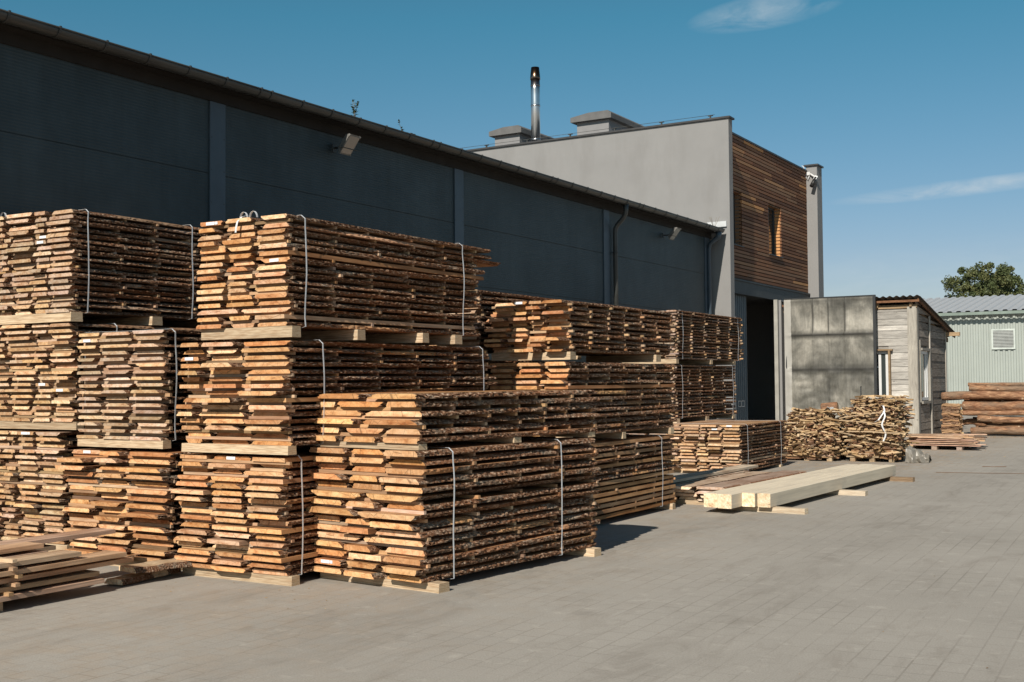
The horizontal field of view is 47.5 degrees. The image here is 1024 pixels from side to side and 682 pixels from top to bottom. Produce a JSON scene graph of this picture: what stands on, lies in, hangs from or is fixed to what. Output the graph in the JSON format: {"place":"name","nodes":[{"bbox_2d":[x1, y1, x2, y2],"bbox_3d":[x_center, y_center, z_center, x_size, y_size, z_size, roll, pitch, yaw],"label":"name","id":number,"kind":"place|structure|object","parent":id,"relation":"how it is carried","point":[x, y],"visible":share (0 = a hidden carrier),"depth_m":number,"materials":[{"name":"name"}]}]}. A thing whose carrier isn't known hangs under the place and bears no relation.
{"place":"outdoors","nodes":[
{"label":"outdoors","id":0,"kind":"place"},
{"bbox_2d":[0,415,1023,681],"bbox_3d":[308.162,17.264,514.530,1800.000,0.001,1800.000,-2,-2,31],"label":"ground","id":1,"kind":"structure","parent":0,"point":[874,585],"depth_m":8.40,"materials":[{"name":"grey concrete"}]},
{"bbox_2d":[0,528,133,611],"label":"plank pile","id":2,"kind":"object","parent":1,"relation":"on","point":[31,566],"visible":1,"depth_m":8.98,"materials":[{"name":"brown wood"}]},
{"bbox_2d":[0,426,187,551],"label":"lumber bundle","id":3,"kind":"object","parent":1,"relation":"on","point":[35,496],"visible":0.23,"depth_m":11.66,"materials":[{"name":"brown wood"}]},
{"bbox_2d":[0,323,200,429],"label":"lumber bundle","id":4,"kind":"object","parent":3,"relation":"on","point":[43,362],"visible":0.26,"depth_m":11.77,"materials":[{"name":"brown wood"}]},
{"bbox_2d":[0,209,227,328],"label":"lumber bundle","id":5,"kind":"object","parent":4,"relation":"on","point":[73,266],"visible":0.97,"depth_m":12.00,"materials":[{"name":"brown wood"}]},
{"bbox_2d":[104,568,180,584],"bbox_3d":[-3.120,1.986,9.877,0.235,0.051,0.700,-1,-2,25],"label":"loose slab","id":6,"kind":"object","parent":1,"relation":"on","point":[130,578],"depth_m":9.73,"materials":[{"name":"brown wood"}]},
{"bbox_2d":[119,558,192,572],"bbox_3d":[-3.027,1.910,9.894,0.302,0.052,0.550,-2,-3,39],"label":"loose slab","id":7,"kind":"object","parent":6,"relation":"on","point":[152,566],"depth_m":9.82,"materials":[{"name":"brown wood"}]},
{"bbox_2d":[55,442,309,569],"bbox_3d":[-2.934,1.558,11.735,1.494,1.062,2.872,-2,-2,31],"label":"lumber bundle","id":8,"kind":"object","parent":1,"relation":"on","point":[128,496],"visible":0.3,"depth_m":10.56,"materials":[{"name":"brown wood"}]},
{"bbox_2d":[76,329,336,448],"bbox_3d":[-2.937,0.473,11.838,1.246,1.078,2.751,-2,-2,31],"label":"lumber bundle","id":9,"kind":"object","parent":8,"relation":"on","point":[137,400],"visible":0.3,"depth_m":10.70,"materials":[{"name":"brown wood"}]},
{"bbox_2d":[171,444,348,585],"bbox_3d":[-1.613,1.527,11.085,1.326,1.058,3.136,-2,-2,31],"label":"lumber bundle","id":10,"kind":"object","parent":1,"relation":"on","point":[249,517],"visible":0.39,"depth_m":9.77,"materials":[{"name":"brown wood"}]},
{"bbox_2d":[176,340,497,454],"bbox_3d":[-1.550,0.510,11.156,1.281,0.953,3.433,-2,-2,31],"label":"lumber bundle","id":11,"kind":"object","parent":10,"relation":"on","point":[270,412],"visible":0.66,"depth_m":9.98,"materials":[{"name":"brown wood"}]},
{"bbox_2d":[196,211,499,344],"bbox_3d":[-1.415,-0.523,11.276,1.087,1.094,3.440,-2,-2,31],"label":"lumber bundle","id":12,"kind":"object","parent":11,"relation":"on","point":[282,277],"visible":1,"depth_m":10.18,"materials":[{"name":"brown wood"}]},
{"bbox_2d":[0,8,724,429],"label":"production hall","id":13,"kind":"structure","parent":1,"relation":"on","point":[96,124],"depth_m":16.01,"materials":[{"name":"metal"}]},
{"bbox_2d":[332,133,360,155],"bbox_3d":[-2.425,-2.835,16.871,0.411,0.277,0.400,-2,-2,31],"label":"floodlight","id":14,"kind":"object","parent":13,"relation":"attached to","point":[348,144],"visible":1,"depth_m":16.80,"materials":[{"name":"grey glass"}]},
{"bbox_2d":[351,100,358,116],"bbox_3d":[-2.288,-3.359,16.932,0.123,0.329,0.141,-2,-2,31],"label":"weed","id":15,"kind":"object","parent":13,"relation":"on","point":[354,109],"visible":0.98,"depth_m":16.93,"materials":[{"name":"green plant"}]},
{"bbox_2d":[662,227,680,239],"bbox_3d":[3.713,-2.494,27.119,0.411,0.277,0.400,-2,-2,31],"label":"floodlight","id":16,"kind":"object","parent":13,"relation":"attached to","point":[672,234],"visible":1,"depth_m":27.04,"materials":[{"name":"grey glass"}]},
{"bbox_2d":[306,436,601,593],"bbox_3d":[-0.423,1.463,10.503,1.405,1.124,2.734,-2,-3,37],"label":"lumber bundle","id":17,"kind":"object","parent":1,"relation":"on","point":[427,519],"visible":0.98,"depth_m":9.69,"materials":[{"name":"brown wood"}]},
{"bbox_2d":[308,390,599,449],"bbox_3d":[-0.429,0.682,10.569,1.332,0.453,2.685,-2,-3,37],"label":"lumber bundle","id":18,"kind":"object","parent":17,"relation":"on","point":[398,420],"visible":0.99,"depth_m":9.77,"materials":[{"name":"brown wood"}]},
{"bbox_2d":[590,434,678,519],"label":"lumber bundle","id":19,"kind":"object","parent":1,"relation":"on","point":[633,473],"visible":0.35,"depth_m":14.12,"materials":[{"name":"brown wood"}]},
{"bbox_2d":[487,362,677,438],"bbox_3d":[0.942,0.724,14.167,1.082,0.898,3.098,-2,-2,31],"label":"lumber bundle","id":20,"kind":"object","parent":19,"relation":"on","point":[634,398],"visible":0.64,"depth_m":13.77,"materials":[{"name":"brown wood"}]},
{"bbox_2d":[484,300,676,362],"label":"lumber bundle","id":21,"kind":"object","parent":20,"relation":"on","point":[557,330],"visible":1,"depth_m":13.13,"materials":[{"name":"brown wood"}]},
{"bbox_2d":[464,66,877,435],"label":"office block","id":22,"kind":"structure","parent":1,"relation":"on","point":[808,344],"depth_m":32.34,"materials":[{"name":"paint"}]},
{"bbox_2d":[733,190,743,246],"bbox_3d":[5.843,-3.291,31.073,0.310,1.493,1.190,-2,-2,31],"label":"window","id":23,"kind":"structure","parent":22,"relation":"in","point":[735,194],"depth_m":31.54,"materials":[{"name":"brown glass"}]},
{"bbox_2d":[767,204,783,257],"bbox_3d":[7.571,-3.203,33.959,0.310,1.493,1.220,-2,-2,31],"label":"window","id":24,"kind":"structure","parent":22,"relation":"in","point":[771,216],"depth_m":34.40,"materials":[{"name":"brown glass"}]},
{"bbox_2d":[802,166,817,187],"bbox_3d":[9.315,-5.171,36.492,0.538,0.764,0.307,-2,-2,31],"label":"security camera","id":25,"kind":"object","parent":22,"relation":"attached to","point":[814,180],"visible":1,"depth_m":36.38,"materials":[{"name":"white plastic"}]},
{"bbox_2d":[626,418,734,441],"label":"lumber bundle","id":26,"kind":"object","parent":1,"relation":"on","point":[681,421],"visible":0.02,"depth_m":22.79,"materials":[{"name":"brown wood"}]},
{"bbox_2d":[659,365,736,422],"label":"lumber bundle","id":27,"kind":"object","parent":26,"relation":"on","point":[702,393],"visible":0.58,"depth_m":22.90,"materials":[{"name":"brown wood"}]},
{"bbox_2d":[626,310,743,364],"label":"lumber bundle","id":28,"kind":"object","parent":27,"relation":"on","point":[703,338],"visible":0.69,"depth_m":22.92,"materials":[{"name":"brown wood"}]},
{"bbox_2d":[663,420,787,472],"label":"lumber bundle","id":29,"kind":"object","parent":1,"relation":"on","point":[708,445],"visible":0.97,"depth_m":20.73,"materials":[{"name":"brown wood"}]},
{"bbox_2d":[668,470,805,504],"bbox_3d":[3.126,2.095,16.945,1.518,0.257,3.626,-2,-2,33],"label":"board layer","id":30,"kind":"object","parent":1,"relation":"on","point":[692,491],"visible":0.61,"depth_m":15.92,"materials":[{"name":"brown wood"}]},
{"bbox_2d":[671,464,757,482],"bbox_3d":[2.934,1.948,17.189,0.280,0.039,3.200,-2,-2,32],"label":"loose plank","id":31,"kind":"object","parent":30,"relation":"on","point":[695,475],"visible":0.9,"depth_m":17.05,"materials":[{"name":"brown wood"}]},
{"bbox_2d":[716,506,807,514],"bbox_3d":[3.132,2.107,14.617,1.170,0.068,0.133,-2,-2,34],"label":"bearer block","id":32,"kind":"object","parent":1,"relation":"on","point":[788,510],"depth_m":14.46,"materials":[{"name":"brown wood"}]},
{"bbox_2d":[704,464,857,507],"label":"squared beam","id":33,"kind":"structure","parent":32,"relation":"on","point":[710,499],"depth_m":15.55,"materials":[{"name":"brown wood"}]},
{"bbox_2d":[782,407,851,460],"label":"offcut bundle","id":34,"kind":"object","parent":1,"relation":"on","point":[812,434],"visible":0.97,"depth_m":23.66,"materials":[{"name":"brown wood"}]},
{"bbox_2d":[820,402,838,408],"bbox_3d":[6.625,1.395,24.266,0.340,0.224,0.230,-8,-5,25],"label":"wood block","id":35,"kind":"object","parent":34,"relation":"on","point":[829,405],"depth_m":24.19,"materials":[{"name":"brown wood"}]},
{"bbox_2d":[825,489,867,495],"bbox_3d":[4.566,2.172,16.788,1.100,0.068,0.133,-2,-2,34],"label":"bearer block","id":36,"kind":"object","parent":1,"relation":"on","point":[852,492],"depth_m":16.55,"materials":[{"name":"brown wood"}]},
{"bbox_2d":[718,464,872,508],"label":"squared beam","id":37,"kind":"structure","parent":36,"relation":"on","point":[730,500],"depth_m":14.82,"materials":[{"name":"brown wood"}]},
{"bbox_2d":[742,464,880,506],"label":"squared beam","id":38,"kind":"structure","parent":36,"relation":"on","point":[749,498],"depth_m":15.37,"materials":[{"name":"brown wood"}]},
{"bbox_2d":[757,465,895,507],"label":"squared beam","id":39,"kind":"structure","parent":36,"relation":"on","point":[779,496],"depth_m":16.07,"materials":[{"name":"brown wood"}]},
{"bbox_2d":[782,295,959,438],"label":"timber shed","id":40,"kind":"structure","parent":1,"relation":"on","point":[913,333],"depth_m":32.12,"materials":[{"name":"grey wood"}]},
{"bbox_2d":[877,349,892,394],"bbox_3d":[9.783,0.976,32.356,1.600,1.470,0.200,-2,-2,31],"label":"window","id":41,"kind":"structure","parent":40,"relation":"in","point":[884,384],"depth_m":32.13,"materials":[{"name":"white glass"}]},
{"bbox_2d":[919,348,931,403],"bbox_3d":[11.508,0.970,32.443,0.130,1.540,1.060,-2,-2,31],"label":"window","id":42,"kind":"structure","parent":40,"relation":"in","point":[925,353],"depth_m":32.65,"materials":[{"name":"white glass"}]},
{"bbox_2d":[837,395,917,461],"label":"offcut bundle","id":43,"kind":"object","parent":1,"relation":"on","point":[877,429],"visible":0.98,"depth_m":23.18,"materials":[{"name":"brown wood"}]},
{"bbox_2d":[875,476,914,481],"bbox_3d":[6.030,2.236,18.941,1.000,0.068,0.133,-2,-2,34],"label":"bearer block","id":44,"kind":"object","parent":1,"relation":"on","point":[902,479],"depth_m":18.73,"materials":[{"name":"brown wood"}]},
{"bbox_2d":[905,445,931,462],"bbox_3d":[8.018,2.223,22.930,0.420,0.329,0.593,-2,-2,31],"label":"plastic sheet","id":45,"kind":"object","parent":1,"relation":"on","point":[913,455],"visible":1,"depth_m":22.82,"materials":[{"name":"plastic"}]},
{"bbox_2d":[906,434,987,449],"bbox_3d":[10.166,2.386,27.821,2.287,0.321,2.218,-2,-2,31],"label":"plank pile","id":46,"kind":"object","parent":1,"relation":"on","point":[958,441],"visible":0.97,"depth_m":27.14,"materials":[{"name":"brown wood"}]},
{"bbox_2d":[940,403,963,433],"bbox_3d":[12.647,2.254,33.419,0.576,0.946,0.611,-2,-2,31],"label":"slat stack","id":47,"kind":"object","parent":1,"relation":"on","point":[952,420],"visible":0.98,"depth_m":33.22,"materials":[{"name":"brown wood"}]},
{"bbox_2d":[923,294,1023,408],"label":"green hall","id":48,"kind":"structure","parent":1,"relation":"on","point":[986,345],"depth_m":56.43,"materials":[{"name":"paint"}]},
{"bbox_2d":[941,261,1023,297],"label":"broadleaf tree","id":49,"kind":"object","parent":1,"relation":"on","point":[1002,280],"visible":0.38,"depth_m":101.76,"materials":[{"name":"green plant"}]},
{"bbox_2d":[976,426,1009,434],"bbox_3d":[17.459,2.481,31.586,9.132,0.295,0.272,-2,-31,30],"label":"log","id":50,"kind":"object","parent":1,"relation":"on","point":[992,434],"visible":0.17,"depth_m":33.62,"materials":[{"name":"brown wood"}]},
{"bbox_2d":[962,418,991,425],"bbox_3d":[13.656,2.354,33.827,1.228,0.252,0.264,-2,-22,32],"label":"log","id":51,"kind":"object","parent":50,"relation":"on","point":[968,421],"visible":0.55,"depth_m":33.88,"materials":[{"name":"brown wood"}]},
{"bbox_2d":[970,426,1023,434],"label":"log","id":52,"kind":"object","parent":1,"relation":"on","point":[1011,430],"visible":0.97,"depth_m":32.96,"materials":[{"name":"brown wood"}]},
{"bbox_2d":[987,423,1023,426],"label":"log","id":53,"kind":"object","parent":52,"relation":"on","point":[1004,424],"visible":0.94,"depth_m":33.12,"materials":[{"name":"brown wood"}]},
{"bbox_2d":[977,415,1023,422],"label":"log","id":54,"kind":"object","parent":53,"relation":"on","point":[992,419],"visible":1,"depth_m":33.03,"materials":[{"name":"brown wood"}]},
{"bbox_2d":[962,410,1023,415],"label":"log","id":55,"kind":"object","parent":54,"relation":"on","point":[993,413],"visible":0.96,"depth_m":33.27,"materials":[{"name":"brown wood"}]},
{"bbox_2d":[962,401,1023,410],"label":"log","id":56,"kind":"object","parent":55,"relation":"on","point":[994,406],"visible":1,"depth_m":33.30,"materials":[{"name":"brown wood"}]},
{"bbox_2d":[941,391,1023,400],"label":"log","id":57,"kind":"object","parent":56,"relation":"on","point":[1000,395],"visible":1,"depth_m":33.55,"materials":[{"name":"brown wood"}]},
{"bbox_2d":[969,385,1023,391],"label":"log","id":58,"kind":"object","parent":57,"relation":"on","point":[992,388],"visible":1,"depth_m":33.51,"materials":[{"name":"brown wood"}]},
{"bbox_2d":[968,382,1023,385],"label":"log","id":59,"kind":"object","parent":58,"relation":"on","point":[1009,384],"visible":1,"depth_m":33.56,"materials":[{"name":"brown wood"}]},
{"bbox_2d":[0,0,1023,298],"label":"sky","id":60,"kind":"structure","parent":0,"point":[911,111],"materials":[{"name":"blue"}]},
{"bbox_2d":[484,360,563,390],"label":"lumber bundle","id":61,"kind":"object","parent":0,"point":[488,371],"visible":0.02,"depth_m":13.75,"materials":[{"name":"brown wood"}]},
{"bbox_2d":[422,290,580,358],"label":"lumber bundle","id":62,"kind":"object","parent":61,"relation":"on","point":[488,300],"visible":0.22,"depth_m":13.39,"materials":[{"name":"brown wood"}]},
{"bbox_3d":[17.503,2.232,32.203,8.888,0.327,0.312,-2,20,29],"label":"log","id":63,"kind":"object","parent":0,"visible":0},
{"bbox_3d":[17.024,1.922,32.026,8.566,0.334,0.306,-2,34,33],"label":"log","id":64,"kind":"object","parent":63,"relation":"on","visible":0},
{"bbox_2d":[964,399,1016,401],"bbox_3d":[17.077,1.648,32.028,8.773,0.342,0.334,-2,-42,32],"label":"log","id":65,"kind":"object","parent":64,"relation":"on","point":[987,400],"visible":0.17,"depth_m":33.89,"materials":[{"name":"brown wood"}]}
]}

